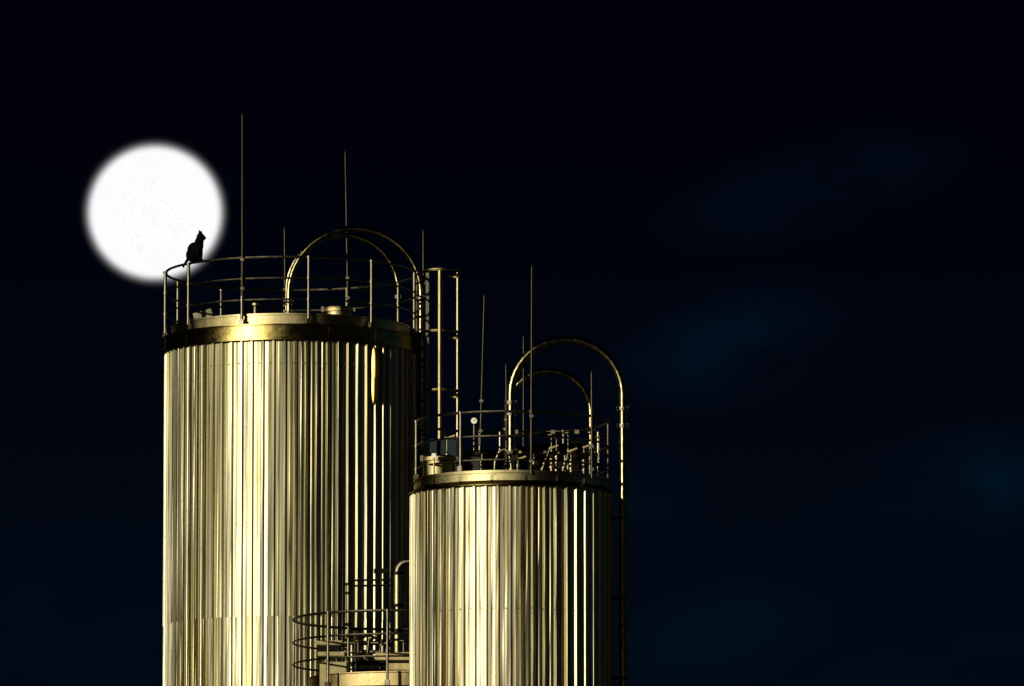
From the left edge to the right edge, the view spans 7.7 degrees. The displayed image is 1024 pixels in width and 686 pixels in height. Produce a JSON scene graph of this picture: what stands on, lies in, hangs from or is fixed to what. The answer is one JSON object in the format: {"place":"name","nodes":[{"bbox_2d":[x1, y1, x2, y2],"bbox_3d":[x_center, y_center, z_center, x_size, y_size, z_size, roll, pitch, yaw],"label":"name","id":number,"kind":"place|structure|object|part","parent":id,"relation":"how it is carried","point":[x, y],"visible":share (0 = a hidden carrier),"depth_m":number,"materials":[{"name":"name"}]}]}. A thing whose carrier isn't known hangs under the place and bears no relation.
{"place":"outdoors","nodes":[
{"label":"outdoors","id":0,"kind":"place"},
{"bbox_2d":[95,152,214,272],"bbox_3d":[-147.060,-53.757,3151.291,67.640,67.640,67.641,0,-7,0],"label":"moon","id":1,"kind":"object","parent":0,"point":[154,212],"visible":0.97,"depth_m":3133.43,"materials":[{"name":"white"}]},
{"bbox_2d":[357,660,378,671],"bbox_3d":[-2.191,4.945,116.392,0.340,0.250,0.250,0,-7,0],"label":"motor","id":2,"kind":"object","parent":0,"point":[366,666],"visible":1,"depth_m":116.29,"materials":[{"name":"metal"}]},
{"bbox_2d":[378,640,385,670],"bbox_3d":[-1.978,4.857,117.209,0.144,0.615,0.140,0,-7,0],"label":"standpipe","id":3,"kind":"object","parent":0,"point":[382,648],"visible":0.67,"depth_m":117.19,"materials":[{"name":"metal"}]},
{"bbox_2d":[0,0,1023,685],"label":"sky","id":4,"kind":"structure","parent":0,"point":[793,230],"materials":[{"name":"black"}]},
{"label":"ground","id":5,"kind":"structure","parent":0,"visible":0},
{"bbox_2d":[162,313,418,685],"bbox_3d":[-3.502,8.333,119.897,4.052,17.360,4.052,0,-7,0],"label":"silo","id":6,"kind":"object","parent":5,"relation":"on","point":[289,462],"visible":0.94,"depth_m":118.97,"materials":[{"name":"metal"}]},
{"bbox_2d":[193,308,212,318],"bbox_3d":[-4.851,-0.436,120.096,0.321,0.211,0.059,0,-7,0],"label":"access cover","id":7,"kind":"object","parent":6,"relation":"on","point":[205,313],"visible":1,"depth_m":120.07,"materials":[{"name":"grey metal"}]},
{"bbox_2d":[219,289,222,315],"bbox_3d":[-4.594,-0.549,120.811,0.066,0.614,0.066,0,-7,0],"label":"roof vent","id":8,"kind":"object","parent":6,"relation":"on","point":[220,290],"visible":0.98,"depth_m":120.81,"materials":[{"name":"metal"}]},
{"bbox_2d":[251,302,259,313],"bbox_3d":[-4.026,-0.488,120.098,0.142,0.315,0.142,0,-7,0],"label":"roof vent","id":9,"kind":"object","parent":6,"relation":"on","point":[255,305],"visible":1,"depth_m":120.06,"materials":[{"name":"metal"}]},
{"bbox_2d":[163,256,416,336],"bbox_3d":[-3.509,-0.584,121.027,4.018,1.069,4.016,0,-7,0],"label":"guardrail","id":10,"kind":"object","parent":6,"relation":"on","point":[308,299],"visible":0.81,"depth_m":119.81,"materials":[{"name":"grey metal"}]},
{"bbox_2d":[182,230,205,267],"bbox_3d":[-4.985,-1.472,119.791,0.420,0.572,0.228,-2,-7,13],"label":"cat","id":11,"kind":"object","parent":10,"relation":"on","point":[194,252],"visible":1,"depth_m":119.70},
{"bbox_2d":[240,114,243,295],"bbox_3d":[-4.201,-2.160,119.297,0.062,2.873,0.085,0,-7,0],"label":"lightning rod","id":12,"kind":"object","parent":10,"relation":"attached to","point":[242,273],"visible":1,"depth_m":119.23,"materials":[{"name":"metal"}]},
{"bbox_2d":[283,227,285,306],"bbox_3d":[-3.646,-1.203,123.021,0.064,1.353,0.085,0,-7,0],"label":"lightning rod","id":13,"kind":"object","parent":10,"relation":"attached to","point":[284,258],"visible":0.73,"depth_m":123.03,"materials":[{"name":"metal"}]},
{"bbox_2d":[344,151,349,303],"bbox_3d":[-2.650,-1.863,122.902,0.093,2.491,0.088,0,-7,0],"label":"lightning rod","id":14,"kind":"object","parent":10,"relation":"attached to","point":[347,283],"visible":0.83,"depth_m":122.86,"materials":[{"name":"metal"}]},
{"bbox_2d":[321,305,354,314],"bbox_3d":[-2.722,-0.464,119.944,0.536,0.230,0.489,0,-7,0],"label":"roof hatch","id":15,"kind":"object","parent":6,"relation":"on","point":[342,310],"visible":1,"depth_m":119.75,"materials":[{"name":"metal"}]},
{"bbox_2d":[283,232,401,321],"bbox_3d":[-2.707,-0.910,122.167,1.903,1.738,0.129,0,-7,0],"label":"arched pipe","id":16,"kind":"object","parent":6,"relation":"on","point":[380,250],"visible":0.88,"depth_m":122.20,"materials":[{"name":"metal"}]},
{"bbox_2d":[284,225,424,476],"bbox_3d":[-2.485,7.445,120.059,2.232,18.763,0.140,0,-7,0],"label":"arched pipe","id":17,"kind":"object","parent":6,"relation":"attached to","point":[354,228],"visible":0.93,"depth_m":121.07,"materials":[{"name":"metal"}]},
{"bbox_2d":[422,230,424,317],"bbox_3d":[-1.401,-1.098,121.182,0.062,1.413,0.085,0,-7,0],"label":"lightning rod","id":18,"kind":"object","parent":17,"relation":"attached to","point":[423,274],"visible":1,"depth_m":121.19,"materials":[{"name":"metal"}]},
{"bbox_2d":[409,268,459,469],"bbox_3d":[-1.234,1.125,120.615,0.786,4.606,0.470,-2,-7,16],"label":"caged ladder","id":19,"kind":"object","parent":6,"relation":"attached to","point":[439,330],"visible":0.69,"depth_m":120.61,"materials":[{"name":"metal"}]},
{"bbox_2d":[308,671,408,685],"bbox_3d":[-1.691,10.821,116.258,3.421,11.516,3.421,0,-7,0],"label":"silo","id":20,"kind":"object","parent":5,"relation":"on","point":[378,678],"visible":0.53,"depth_m":115.65,"materials":[{"name":"metal"}]},
{"bbox_2d":[316,640,348,685],"bbox_3d":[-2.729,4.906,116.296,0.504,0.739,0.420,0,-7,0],"label":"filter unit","id":21,"kind":"object","parent":20,"relation":"on","point":[335,646],"visible":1,"depth_m":116.13,"materials":[{"name":"metal"}]},
{"bbox_2d":[345,583,351,661],"bbox_3d":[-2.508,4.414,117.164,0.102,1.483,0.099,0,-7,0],"label":"standpipe","id":22,"kind":"object","parent":20,"relation":"on","point":[348,601],"visible":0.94,"depth_m":117.18,"materials":[{"name":"metal"}]},
{"bbox_2d":[292,609,408,685],"bbox_3d":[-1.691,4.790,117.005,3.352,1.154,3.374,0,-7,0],"label":"guardrail","id":23,"kind":"object","parent":20,"relation":"on","point":[387,629],"visible":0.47,"depth_m":115.76,"materials":[{"name":"grey metal"}]},
{"bbox_2d":[349,652,356,671],"bbox_3d":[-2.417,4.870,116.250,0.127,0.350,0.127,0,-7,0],"label":"valve","id":24,"kind":"object","parent":20,"relation":"on","point":[352,665],"visible":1,"depth_m":116.22,"materials":[{"name":"metal"}]},
{"bbox_2d":[352,628,361,671],"bbox_3d":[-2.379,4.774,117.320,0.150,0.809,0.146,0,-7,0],"label":"standpipe","id":25,"kind":"object","parent":20,"relation":"on","point":[356,630],"visible":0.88,"depth_m":117.30,"materials":[{"name":"metal"}]},
{"bbox_2d":[354,640,361,669],"bbox_3d":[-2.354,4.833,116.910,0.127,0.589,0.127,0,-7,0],"label":"valve","id":26,"kind":"object","parent":20,"relation":"on","point":[357,641],"visible":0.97,"depth_m":116.92,"materials":[{"name":"metal"}]},
{"bbox_2d":[344,639,391,671],"bbox_3d":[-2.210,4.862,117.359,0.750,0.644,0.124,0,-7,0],"label":"cross pipe","id":27,"kind":"object","parent":20,"relation":"on","point":[351,643],"visible":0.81,"depth_m":117.36,"materials":[{"name":"grey metal"}]},
{"bbox_2d":[343,648,393,655],"bbox_3d":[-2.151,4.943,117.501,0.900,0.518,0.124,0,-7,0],"label":"cross pipe","id":28,"kind":"object","parent":20,"relation":"on","point":[371,651],"visible":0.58,"depth_m":117.49,"materials":[{"name":"grey metal"}]},
{"bbox_2d":[364,635,376,660],"bbox_3d":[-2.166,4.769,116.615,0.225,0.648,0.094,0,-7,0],"label":"valve","id":29,"kind":"object","parent":20,"relation":"on","point":[367,653],"visible":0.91,"depth_m":116.62,"materials":[{"name":"metal"}]},
{"bbox_2d":[378,642,385,670],"bbox_3d":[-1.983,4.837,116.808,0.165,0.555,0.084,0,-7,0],"label":"valve","id":30,"kind":"object","parent":20,"relation":"on","point":[379,645],"visible":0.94,"depth_m":116.82,"materials":[{"name":"metal"}]},
{"bbox_2d":[375,652,408,670],"bbox_3d":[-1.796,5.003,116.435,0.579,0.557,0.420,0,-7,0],"label":"filter unit","id":31,"kind":"object","parent":20,"relation":"on","point":[398,663],"visible":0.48,"depth_m":116.26,"materials":[{"name":"metal"}]},
{"bbox_2d":[391,558,409,651],"bbox_3d":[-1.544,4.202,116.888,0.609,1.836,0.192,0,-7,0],"label":"standpipe","id":32,"kind":"object","parent":20,"relation":"on","point":[397,573],"visible":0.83,"depth_m":116.88,"materials":[{"name":"metal"}]},
{"bbox_2d":[348,568,393,586],"bbox_3d":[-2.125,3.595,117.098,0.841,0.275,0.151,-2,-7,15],"label":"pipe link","id":33,"kind":"object","parent":32,"relation":"attached to","point":[380,571],"visible":1,"depth_m":117.06,"materials":[{"name":"metal"}]},
{"bbox_2d":[408,470,615,685],"bbox_3d":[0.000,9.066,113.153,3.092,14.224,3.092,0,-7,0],"label":"silo","id":34,"kind":"object","parent":5,"relation":"on","point":[511,577],"visible":1,"depth_m":112.57,"materials":[{"name":"metal"}]},
{"bbox_2d":[432,453,435,473],"bbox_3d":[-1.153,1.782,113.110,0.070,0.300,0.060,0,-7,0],"label":"junction box","id":35,"kind":"object","parent":34,"relation":"on","point":[433,456],"visible":1,"depth_m":113.09,"materials":[{"name":"metal"}]},
{"bbox_2d":[420,454,458,475],"bbox_3d":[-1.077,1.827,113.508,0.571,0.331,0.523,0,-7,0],"label":"roof hatch","id":36,"kind":"object","parent":34,"relation":"on","point":[426,460],"visible":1,"depth_m":113.31,"materials":[{"name":"metal"}]},
{"bbox_2d":[430,439,458,471],"bbox_3d":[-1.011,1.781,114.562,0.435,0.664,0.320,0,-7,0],"label":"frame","id":37,"kind":"object","parent":34,"relation":"on","point":[437,447],"visible":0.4,"depth_m":114.43,"materials":[{"name":"grey paint"}]},
{"bbox_3d":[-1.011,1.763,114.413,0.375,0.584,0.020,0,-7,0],"label":"door","id":38,"kind":"part","parent":37,"relation":"part of","materials":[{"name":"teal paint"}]},
{"bbox_2d":[445,435,454,454],"bbox_3d":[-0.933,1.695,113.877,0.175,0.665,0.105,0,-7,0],"label":"valve","id":39,"kind":"object","parent":34,"relation":"on","point":[446,453],"visible":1,"depth_m":113.89,"materials":[{"name":"metal"}]},
{"bbox_2d":[470,417,477,449],"bbox_3d":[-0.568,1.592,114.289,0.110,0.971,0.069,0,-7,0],"label":"pressure gauge","id":40,"kind":"object","parent":34,"relation":"on","point":[473,420],"visible":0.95,"depth_m":114.31,"materials":[{"name":"metal"}]},
{"bbox_2d":[477,451,486,469],"bbox_3d":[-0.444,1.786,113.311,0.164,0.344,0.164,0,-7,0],"label":"valve","id":41,"kind":"object","parent":34,"relation":"on","point":[481,465],"visible":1,"depth_m":113.28,"materials":[{"name":"metal"}]},
{"bbox_2d":[462,450,503,470],"bbox_3d":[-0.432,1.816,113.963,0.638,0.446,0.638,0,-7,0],"label":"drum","id":42,"kind":"object","parent":34,"relation":"on","point":[470,455],"visible":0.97,"depth_m":113.72,"materials":[{"name":"metal"}]},
{"bbox_2d":[493,448,512,469],"bbox_3d":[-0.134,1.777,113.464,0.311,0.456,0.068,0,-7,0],"label":"hose","id":43,"kind":"object","parent":34,"relation":"on","point":[498,454],"visible":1,"depth_m":113.46,"materials":[{"name":"grey metal"}]},
{"bbox_2d":[414,410,610,479],"bbox_3d":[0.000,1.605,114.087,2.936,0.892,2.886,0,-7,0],"label":"guardrail","id":44,"kind":"object","parent":34,"relation":"on","point":[460,437],"visible":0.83,"depth_m":113.17,"materials":[{"name":"grey metal"}]},
{"bbox_2d":[479,295,484,445],"bbox_3d":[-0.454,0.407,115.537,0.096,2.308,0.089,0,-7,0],"label":"lightning rod","id":45,"kind":"object","parent":44,"relation":"attached to","point":[481,407],"visible":1,"depth_m":115.51,"materials":[{"name":"metal"}]},
{"bbox_2d":[515,456,525,469],"bbox_3d":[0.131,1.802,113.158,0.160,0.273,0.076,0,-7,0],"label":"valve","id":46,"kind":"object","parent":34,"relation":"on","point":[517,465],"visible":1,"depth_m":113.14,"materials":[{"name":"metal"}]},
{"bbox_2d":[529,266,532,473],"bbox_3d":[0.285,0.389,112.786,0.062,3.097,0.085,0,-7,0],"label":"lightning rod","id":47,"kind":"object","parent":34,"relation":"on","point":[531,397],"visible":1,"depth_m":112.75,"materials":[{"name":"metal"}]},
{"bbox_2d":[529,454,538,469],"bbox_3d":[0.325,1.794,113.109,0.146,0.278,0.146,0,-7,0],"label":"valve","id":48,"kind":"object","parent":34,"relation":"on","point":[534,462],"visible":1,"depth_m":113.08,"materials":[{"name":"metal"}]},
{"bbox_2d":[494,430,601,474],"bbox_3d":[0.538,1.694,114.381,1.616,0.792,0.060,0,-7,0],"label":"conduit","id":49,"kind":"object","parent":34,"relation":"on","point":[552,432],"visible":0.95,"depth_m":114.41,"materials":[{"name":"metal"}]},
{"bbox_2d":[515,443,582,472],"bbox_3d":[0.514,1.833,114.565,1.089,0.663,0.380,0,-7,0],"label":"pipework","id":50,"kind":"object","parent":34,"relation":"on","point":[561,447],"visible":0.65,"depth_m":114.42,"materials":[{"name":"metal"}]},
{"bbox_2d":[502,368,595,473],"bbox_3d":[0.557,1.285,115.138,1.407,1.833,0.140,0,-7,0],"label":"arched pipe","id":51,"kind":"object","parent":34,"relation":"on","point":[579,384],"visible":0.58,"depth_m":115.19,"materials":[{"name":"metal"}]},
{"bbox_2d":[522,335,524,446],"bbox_3d":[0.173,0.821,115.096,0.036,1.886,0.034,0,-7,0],"label":"lightning rod","id":52,"kind":"object","parent":51,"relation":"attached to","point":[523,420],"visible":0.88,"depth_m":115.06,"materials":[{"name":"metal"}]},
{"bbox_2d":[540,445,557,469],"bbox_3d":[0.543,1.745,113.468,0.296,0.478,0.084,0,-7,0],"label":"valve","id":53,"kind":"object","parent":34,"relation":"on","point":[544,463],"visible":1,"depth_m":113.45,"materials":[{"name":"metal"}]},
{"bbox_2d":[547,434,556,470],"bbox_3d":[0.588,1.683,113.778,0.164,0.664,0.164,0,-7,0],"label":"valve","id":54,"kind":"object","parent":34,"relation":"on","point":[551,466],"visible":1,"depth_m":113.75,"materials":[{"name":"metal"}]},
{"bbox_2d":[513,449,597,471],"bbox_3d":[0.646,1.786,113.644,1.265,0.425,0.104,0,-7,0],"label":"manifold","id":55,"kind":"object","parent":34,"relation":"on","point":[545,452],"visible":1,"depth_m":113.64,"materials":[{"name":"metal"}]},
{"bbox_2d":[552,438,560,470],"bbox_3d":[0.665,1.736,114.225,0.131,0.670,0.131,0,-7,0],"label":"valve","id":56,"kind":"object","parent":34,"relation":"on","point":[556,464],"visible":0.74,"depth_m":114.20,"materials":[{"name":"metal"}]},
{"bbox_2d":[504,335,629,685],"bbox_3d":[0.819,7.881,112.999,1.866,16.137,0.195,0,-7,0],"label":"arched pipe","id":57,"kind":"object","parent":34,"relation":"attached to","point":[622,409],"visible":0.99,"depth_m":113.76,"materials":[{"name":"metal"}]},
{"bbox_2d":[504,365,506,469],"bbox_3d":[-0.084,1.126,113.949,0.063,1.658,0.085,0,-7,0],"label":"lightning rod","id":58,"kind":"object","parent":57,"relation":"attached to","point":[505,462],"visible":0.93,"depth_m":113.93,"materials":[{"name":"metal"}]},
{"bbox_2d":[563,432,572,471],"bbox_3d":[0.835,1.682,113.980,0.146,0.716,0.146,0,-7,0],"label":"valve","id":59,"kind":"object","parent":34,"relation":"on","point":[568,458],"visible":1,"depth_m":113.97,"materials":[{"name":"metal"}]},
{"bbox_2d":[561,448,576,470],"bbox_3d":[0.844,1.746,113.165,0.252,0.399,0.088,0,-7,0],"label":"valve","id":60,"kind":"object","parent":34,"relation":"on","point":[564,467],"visible":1,"depth_m":113.14,"materials":[{"name":"metal"}]},
{"bbox_2d":[566,452,575,471],"bbox_3d":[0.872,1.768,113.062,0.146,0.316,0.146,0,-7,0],"label":"valve","id":61,"kind":"object","parent":34,"relation":"on","point":[571,467],"visible":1,"depth_m":113.03,"materials":[{"name":"metal"}]},
{"bbox_2d":[570,441,580,471],"bbox_3d":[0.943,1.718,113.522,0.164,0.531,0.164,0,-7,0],"label":"valve","id":62,"kind":"object","parent":34,"relation":"on","point":[575,456],"visible":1,"depth_m":113.49,"materials":[{"name":"metal"}]},
{"bbox_2d":[581,444,589,472],"bbox_3d":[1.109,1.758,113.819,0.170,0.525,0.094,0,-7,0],"label":"valve","id":63,"kind":"object","parent":34,"relation":"on","point":[583,466],"visible":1,"depth_m":113.80,"materials":[{"name":"metal"}]},
{"bbox_2d":[590,370,593,477],"bbox_3d":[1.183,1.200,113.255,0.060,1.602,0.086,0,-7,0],"label":"lightning rod","id":64,"kind":"object","parent":34,"relation":"on","point":[591,433],"visible":1,"depth_m":113.22,"materials":[{"name":"metal"}]},
{"bbox_2d":[594,436,603,475],"bbox_3d":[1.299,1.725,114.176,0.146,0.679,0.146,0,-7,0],"label":"valve","id":65,"kind":"object","parent":34,"relation":"on","point":[599,469],"visible":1,"depth_m":114.15,"materials":[{"name":"metal"}]},
{"bbox_2d":[611,516,627,679],"bbox_3d":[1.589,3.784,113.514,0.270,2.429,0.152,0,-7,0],"label":"pipe bracket","id":66,"kind":"object","parent":34,"relation":"attached to","point":[615,598],"visible":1,"depth_m":113.49,"materials":[{"name":"metal"}]}
]}

